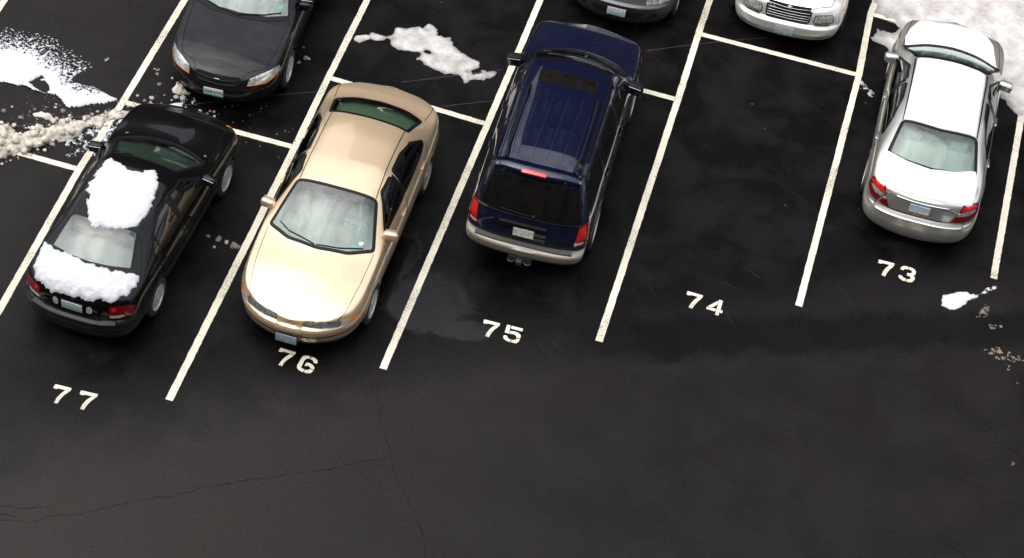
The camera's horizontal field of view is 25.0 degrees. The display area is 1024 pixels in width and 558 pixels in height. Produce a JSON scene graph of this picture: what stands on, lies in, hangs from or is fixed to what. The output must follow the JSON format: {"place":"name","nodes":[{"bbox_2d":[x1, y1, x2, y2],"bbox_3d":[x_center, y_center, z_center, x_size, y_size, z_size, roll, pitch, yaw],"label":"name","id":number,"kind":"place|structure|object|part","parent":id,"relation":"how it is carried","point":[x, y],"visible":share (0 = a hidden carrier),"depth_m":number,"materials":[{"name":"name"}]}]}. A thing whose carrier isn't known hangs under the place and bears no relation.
{"place":"outdoors","nodes":[
{"label":"outdoors","id":0,"kind":"place"},
{"bbox_2d":[33,241,138,302],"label":"snow","id":1,"kind":"structure","parent":0,"point":[64,272],"depth_m":31.42,"materials":[{"name":"white snow"}]},
{"bbox_2d":[0,0,1023,557],"bbox_3d":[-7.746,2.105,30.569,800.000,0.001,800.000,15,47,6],"label":"parking lot","id":2,"kind":"structure","parent":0,"point":[826,420],"depth_m":32.75,"materials":[{"name":"black asphalt"}]},
{"bbox_2d":[0,0,7,10],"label":"parking line","id":3,"kind":"object","parent":2,"relation":"on","point":[2,3],"visible":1,"depth_m":36.51,"materials":[{"name":"white paint"}]},
{"bbox_2d":[33,111,52,119],"bbox_3d":[-7.064,-2.484,34.885,0.373,0.061,0.160,15,47,6],"label":"snow clump","id":4,"kind":"object","parent":2,"relation":"on","point":[45,116],"visible":1,"depth_m":34.88,"materials":[{"name":"white snow"}]},
{"bbox_2d":[16,152,76,169],"bbox_3d":[-7.352,-1.879,34.318,1.829,0.001,0.113,15,47,6],"label":"parking line","id":5,"kind":"object","parent":2,"relation":"on","point":[52,162],"visible":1,"depth_m":34.27,"materials":[{"name":"white paint"}]},
{"bbox_2d":[0,27,116,107],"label":"snow patch","id":6,"kind":"object","parent":2,"relation":"on","point":[20,67],"visible":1,"depth_m":35.49,"materials":[{"name":"white snow"}]},
{"bbox_2d":[0,109,128,158],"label":"plowed snow ridge","id":7,"kind":"structure","parent":2,"relation":"on","point":[52,132],"depth_m":34.62,"materials":[{"name":"white snow"}]},
{"bbox_2d":[0,107,122,165],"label":"snow clods","id":8,"kind":"object","parent":7,"relation":"on","point":[35,129],"visible":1,"depth_m":34.45,"materials":[{"name":"white snow"}]},
{"bbox_2d":[53,384,97,409],"bbox_3d":[-5.961,1.605,31.297,0.609,0.001,0.343,15,47,6],"label":"stall number","id":9,"kind":"object","parent":2,"relation":"on","point":[84,404],"visible":1,"depth_m":31.35,"materials":[{"name":"white paint"}]},
{"bbox_2d":[66,146,94,156],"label":"snow grains","id":10,"kind":"object","parent":2,"relation":"on","point":[78,149],"visible":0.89,"depth_m":34.48},
{"bbox_2d":[65,119,121,145],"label":"snow grains","id":11,"kind":"object","parent":2,"relation":"on","point":[96,130],"visible":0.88,"depth_m":34.75},
{"bbox_2d":[0,0,187,314],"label":"parking line","id":12,"kind":"object","parent":2,"relation":"on","point":[41,235],"visible":0.98,"depth_m":34.18,"materials":[{"name":"white paint"}]},
{"bbox_2d":[26,103,236,336],"bbox_3d":[-5.360,-1.067,32.939,1.962,1.431,4.514,17,47,7],"label":"parked car","id":13,"kind":"object","parent":2,"relation":"on","point":[187,155],"visible":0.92,"depth_m":32.28,"materials":[{"name":"black paint"}]},
{"bbox_3d":[-6.207,-0.853,32.475,0.336,1.093,0.968,17,47,7],"label":"door","id":14,"kind":"part","parent":13,"relation":"part of","materials":[{"name":"black paint"}]},
{"bbox_3d":[-5.912,-1.490,33.110,0.380,1.093,1.120,17,47,7],"label":"door","id":15,"kind":"part","parent":13,"relation":"part of","materials":[{"name":"black paint"}]},
{"bbox_2d":[85,158,158,229],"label":"roof snow","id":16,"kind":"structure","parent":13,"relation":"on","point":[122,196],"depth_m":32.01,"materials":[{"name":"white snow"}]},
{"bbox_3d":[-4.900,-0.459,32.308,0.336,1.093,0.968,17,47,7],"label":"door","id":17,"kind":"part","parent":13,"relation":"part of","materials":[{"name":"black paint"}]},
{"bbox_3d":[-4.645,-1.108,32.948,0.380,1.093,1.120,17,47,7],"label":"door","id":18,"kind":"part","parent":13,"relation":"part of","materials":[{"name":"black paint"}]},
{"bbox_2d":[17,91,317,126],"bbox_3d":[-5.237,-2.633,35.340,4.643,0.001,0.086,-8,49,-16],"label":"paving seam","id":19,"kind":"object","parent":2,"relation":"on","point":[183,105],"visible":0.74,"depth_m":35.47,"materials":[{"name":"grey asphalt"}]},
{"bbox_2d":[170,102,182,106],"bbox_3d":[-5.171,-2.661,35.361,0.286,0.023,0.148,-2,48,-11],"label":"snow patch","id":20,"kind":"object","parent":2,"relation":"on","point":[179,104],"visible":0.48,"depth_m":35.38,"materials":[{"name":"white snow"}]},
{"bbox_2d":[172,83,187,94],"bbox_3d":[-5.120,-2.939,35.565,0.229,0.113,0.276,-20,54,-25],"label":"snow clump","id":21,"kind":"object","parent":2,"relation":"on","point":[178,89],"visible":1,"depth_m":35.55,"materials":[{"name":"white snow"}]},
{"bbox_2d":[18,458,384,521],"bbox_3d":[-4.140,2.800,30.468,5.160,0.001,0.130,-8,49,-16],"label":"pavement crack","id":22,"kind":"object","parent":2,"relation":"on","point":[199,487],"visible":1,"depth_m":30.54,"materials":[{"name":"black asphalt"}]},
{"bbox_2d":[125,101,291,147],"bbox_3d":[-4.625,-2.356,35.175,2.647,0.001,0.107,15,47,5],"label":"parking line","id":23,"kind":"object","parent":2,"relation":"on","point":[249,135],"visible":0.45,"depth_m":35.10,"materials":[{"name":"white paint"}]},
{"bbox_2d":[230,242,237,248],"bbox_3d":[-4.029,-0.489,33.502,0.126,0.064,0.116,16,47,6],"label":"ice chunk","id":24,"kind":"object","parent":2,"relation":"on","point":[233,245],"visible":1,"depth_m":33.48,"materials":[{"name":"grey ice"}]},
{"bbox_2d":[173,0,315,101],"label":"parked car","id":25,"kind":"object","parent":2,"relation":"on","point":[235,50],"visible":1,"depth_m":35.22,"materials":[{"name":"grey paint"}]},
{"bbox_3d":[-3.367,-4.379,36.148,0.408,1.133,1.079,13,47,3],"label":"door","id":26,"kind":"part","parent":25,"relation":"part of","materials":[{"name":"grey paint"}]},
{"bbox_2d":[166,0,369,400],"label":"parking line","id":27,"kind":"object","parent":2,"relation":"on","point":[193,350],"visible":0.97,"depth_m":34.02,"materials":[{"name":"white paint"}]},
{"bbox_2d":[279,348,317,372],"bbox_3d":[-3.010,1.144,32.172,0.572,0.001,0.315,15,47,6],"label":"stall number","id":28,"kind":"object","parent":2,"relation":"on","point":[300,363],"visible":1,"depth_m":32.18,"materials":[{"name":"white paint"}]},
{"bbox_2d":[241,82,438,345],"bbox_3d":[-2.453,-1.100,33.389,2.042,1.463,5.017,15,47,6],"label":"parked car","id":29,"kind":"object","parent":2,"relation":"on","point":[354,182],"visible":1,"depth_m":32.77,"materials":[{"name":"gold metal"}]},
{"bbox_3d":[-3.209,-1.148,33.177,0.436,1.132,1.109,15,47,6],"label":"door","id":30,"kind":"part","parent":29,"relation":"part of","materials":[{"name":"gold metal"}]},
{"bbox_3d":[-2.964,-1.888,33.898,0.380,1.135,1.206,15,47,6],"label":"door","id":31,"kind":"part","parent":29,"relation":"part of","materials":[{"name":"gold metal"}]},
{"bbox_3d":[-1.830,-0.773,33.039,0.436,1.132,1.109,15,47,6],"label":"door","id":32,"kind":"part","parent":29,"relation":"part of","materials":[{"name":"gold metal"}]},
{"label":"door","id":33,"kind":"part","parent":29,"relation":"part of","materials":[{"name":"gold metal"}]},
{"bbox_2d":[354,35,370,42],"bbox_3d":[-2.395,-3.865,36.893,0.285,0.033,0.178,-21,54,-25],"label":"snow patch","id":34,"kind":"object","parent":2,"relation":"on","point":[360,38],"visible":1,"depth_m":36.87,"materials":[{"name":"white snow"}]},
{"bbox_2d":[367,359,425,554],"bbox_3d":[-1.606,2.385,31.237,0.142,0.001,3.550,-8,49,-15],"label":"pavement crack","id":35,"kind":"object","parent":2,"relation":"on","point":[393,469],"visible":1,"depth_m":31.02,"materials":[{"name":"black asphalt"}]},
{"bbox_2d":[331,77,484,124],"bbox_3d":[-1.630,-2.783,36.025,2.520,0.001,0.107,17,47,7],"label":"parking line","id":36,"kind":"object","parent":2,"relation":"on","point":[437,109],"visible":0.42,"depth_m":35.94,"materials":[{"name":"white paint"}]},
{"bbox_2d":[369,24,496,82],"bbox_3d":[-1.190,-3.690,36.907,2.126,0.042,0.896,27,49,16],"label":"snow patch","id":37,"kind":"object","parent":2,"relation":"on","point":[445,56],"visible":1,"depth_m":36.86,"materials":[{"name":"white snow"}]},
{"bbox_2d":[5,2,865,227],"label":"snow crumbs","id":38,"kind":"object","parent":2,"relation":"on","point":[129,110],"visible":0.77,"depth_m":34.97,"materials":[{"name":"white snow"}]},
{"bbox_2d":[401,69,502,82],"bbox_3d":[-0.946,-3.214,36.530,1.679,0.001,0.023,-9,49,-16],"label":"paving seam","id":39,"kind":"object","parent":2,"relation":"on","point":[448,76],"visible":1,"depth_m":36.50,"materials":[{"name":"grey asphalt"}]},
{"bbox_2d":[380,0,542,369],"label":"parking line","id":40,"kind":"object","parent":2,"relation":"on","point":[392,346],"visible":0.96,"depth_m":34.69,"materials":[{"name":"white paint"}]},
{"bbox_2d":[443,99,502,106],"bbox_3d":[-0.615,-2.758,36.157,0.978,0.001,0.020,-8,49,-15],"label":"paving seam","id":41,"kind":"object","parent":2,"relation":"on","point":[468,103],"visible":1,"depth_m":36.13,"materials":[{"name":"grey asphalt"}]},
{"bbox_2d":[483,319,522,342],"bbox_3d":[-0.157,0.751,32.970,0.581,0.001,0.334,15,47,6],"label":"stall number","id":42,"kind":"object","parent":2,"relation":"on","point":[505,337],"visible":1,"depth_m":32.99,"materials":[{"name":"white paint"}]},
{"bbox_2d":[466,21,643,265],"bbox_3d":[0.723,-2.304,34.726,2.145,1.845,5.031,14,47,5],"label":"parked suv","id":43,"kind":"object","parent":2,"relation":"on","point":[576,89],"visible":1,"depth_m":33.41,"materials":[{"name":"blue metal"}]},
{"bbox_3d":[-0.309,-1.796,33.421,0.163,0.420,0.882,14,47,5],"label":"quarter window","id":44,"kind":"part","parent":43,"relation":"part of","materials":[{"name":"black glass"}]},
{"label":"door","id":45,"kind":"part","parent":43,"relation":"part of","materials":[{"name":"blue paint"}]},
{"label":"door","id":46,"kind":"part","parent":43,"relation":"part of","materials":[{"name":"blue paint"}]},
{"bbox_3d":[1.182,-1.421,33.300,0.163,0.420,0.882,14,47,5],"label":"quarter window","id":47,"kind":"part","parent":43,"relation":"part of","materials":[{"name":"black glass"}]},
{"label":"door","id":48,"kind":"part","parent":43,"relation":"part of","materials":[{"name":"blue paint"}]},
{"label":"door","id":49,"kind":"part","parent":43,"relation":"part of","materials":[{"name":"blue paint"}]},
{"bbox_2d":[577,0,678,22],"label":"parked car","id":50,"kind":"object","parent":2,"relation":"on","point":[639,11],"visible":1,"depth_m":37.32,"materials":[{"name":"grey metal"}]},
{"bbox_2d":[596,0,712,341],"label":"parking line","id":51,"kind":"object","parent":2,"relation":"on","point":[645,199],"visible":1,"depth_m":35.47,"materials":[{"name":"white paint"}]},
{"bbox_2d":[643,89,674,100],"bbox_3d":[1.423,-3.193,36.870,2.432,0.001,0.108,16,47,6],"label":"parking line","id":52,"kind":"object","parent":2,"relation":"on","point":[658,94],"visible":0.2,"depth_m":36.77,"materials":[{"name":"white paint"}]},
{"bbox_2d":[687,291,722,314],"bbox_3d":[2.813,0.362,33.782,0.577,0.001,0.320,15,47,6],"label":"stall number","id":53,"kind":"object","parent":2,"relation":"on","point":[697,299],"visible":1,"depth_m":33.79,"materials":[{"name":"white paint"}]},
{"bbox_2d":[647,37,767,50],"bbox_3d":[3.194,-3.851,37.750,2.148,0.001,0.045,-8,49,-15],"label":"paving seam","id":54,"kind":"object","parent":2,"relation":"on","point":[703,43],"visible":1,"depth_m":37.74,"materials":[{"name":"grey asphalt"}]},
{"bbox_2d":[701,32,855,75],"bbox_3d":[4.359,-3.678,37.764,2.590,0.001,0.111,15,47,6],"label":"parking line","id":55,"kind":"object","parent":2,"relation":"on","point":[779,54],"visible":1,"depth_m":37.76,"materials":[{"name":"white paint"}]},
{"bbox_2d":[731,0,848,39],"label":"parked car","id":56,"kind":"object","parent":2,"relation":"on","point":[813,19],"visible":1,"depth_m":37.51,"materials":[{"name":"white paint"}]},
{"bbox_2d":[795,0,876,306],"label":"parking line","id":57,"kind":"object","parent":2,"relation":"on","point":[831,180],"visible":1,"depth_m":36.21,"materials":[{"name":"white paint"}]},
{"bbox_2d":[859,81,873,96],"bbox_3d":[5.740,-3.082,37.422,0.159,0.003,0.412,-22,54,-26],"label":"snow patch","id":58,"kind":"object","parent":2,"relation":"on","point":[861,83],"visible":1,"depth_m":37.42,"materials":[{"name":"white snow"}]},
{"bbox_2d":[873,13,895,21],"bbox_3d":[7.358,-4.086,38.598,2.684,0.001,0.108,15,47,5],"label":"parking line","id":59,"kind":"object","parent":2,"relation":"on","point":[881,16],"visible":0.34,"depth_m":38.70,"materials":[{"name":"white paint"}]},
{"bbox_2d":[878,260,915,281],"bbox_3d":[5.772,-0.114,34.672,0.583,0.001,0.334,15,47,6],"label":"stall number","id":60,"kind":"object","parent":2,"relation":"on","point":[887,269],"visible":1,"depth_m":34.69,"materials":[{"name":"white paint"}]},
{"bbox_2d":[860,20,1012,242],"bbox_3d":[6.673,-2.577,36.126,2.063,1.481,4.830,15,47,5],"label":"parked car","id":61,"kind":"object","parent":2,"relation":"on","point":[898,212],"visible":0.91,"depth_m":35.02,"materials":[{"name":"silver metal"}]},
{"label":"door","id":62,"kind":"part","parent":61,"relation":"part of","materials":[{"name":"silver metal"}]},
{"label":"door","id":63,"kind":"part","parent":61,"relation":"part of","materials":[{"name":"silver metal"}]},
{"bbox_2d":[876,150,977,206],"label":"snow","id":64,"kind":"structure","parent":61,"relation":"on","point":[897,173],"depth_m":34.48,"materials":[{"name":"white snow"}]},
{"bbox_2d":[904,58,985,136],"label":"roof snow","id":65,"kind":"structure","parent":61,"relation":"on","point":[946,95],"depth_m":35.26,"materials":[{"name":"white snow"}]},
{"bbox_2d":[905,21,996,67],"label":"hood snow","id":66,"kind":"structure","parent":61,"relation":"on","point":[976,43],"depth_m":37.00,"materials":[{"name":"white snow"}]},
{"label":"door","id":67,"kind":"part","parent":61,"relation":"part of","materials":[{"name":"silver metal"}]},
{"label":"door","id":68,"kind":"part","parent":61,"relation":"part of","materials":[{"name":"silver metal"}]},
{"bbox_2d":[871,0,1023,115],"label":"snow patch","id":69,"kind":"object","parent":2,"relation":"on","point":[1001,22],"visible":0.56,"depth_m":38.81,"materials":[{"name":"white snow"}]},
{"bbox_2d":[941,292,977,309],"bbox_3d":[6.636,0.280,34.425,0.621,0.025,0.327,-27,57,-29],"label":"snow patch","id":70,"kind":"object","parent":2,"relation":"on","point":[954,301],"visible":1,"depth_m":34.39,"materials":[{"name":"white snow"}]},
{"bbox_2d":[976,306,989,316],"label":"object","id":71,"kind":"object","parent":2,"relation":"on","point":[982,311],"visible":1,"depth_m":34.31,"materials":[{"name":"brown"}]},
{"bbox_2d":[974,286,996,299],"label":"snow grains","id":72,"kind":"object","parent":2,"relation":"on","point":[989,288],"visible":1,"depth_m":34.64},
{"bbox_2d":[955,400,1022,457],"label":"pavement crack","id":73,"kind":"object","parent":2,"relation":"on","point":[986,424],"visible":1,"depth_m":32.80,"materials":[{"name":"black asphalt"}]},
{"bbox_2d":[984,347,1022,361],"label":"dry fallen leaves","id":74,"kind":"object","parent":2,"relation":"on","point":[999,351],"visible":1,"depth_m":33.76,"materials":[{"name":"brown"}]},
{"bbox_2d":[990,114,1023,278],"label":"parking line","id":75,"kind":"object","parent":2,"relation":"on","point":[1006,204],"visible":1,"depth_m":36.03,"materials":[{"name":"white paint"}]}
]}

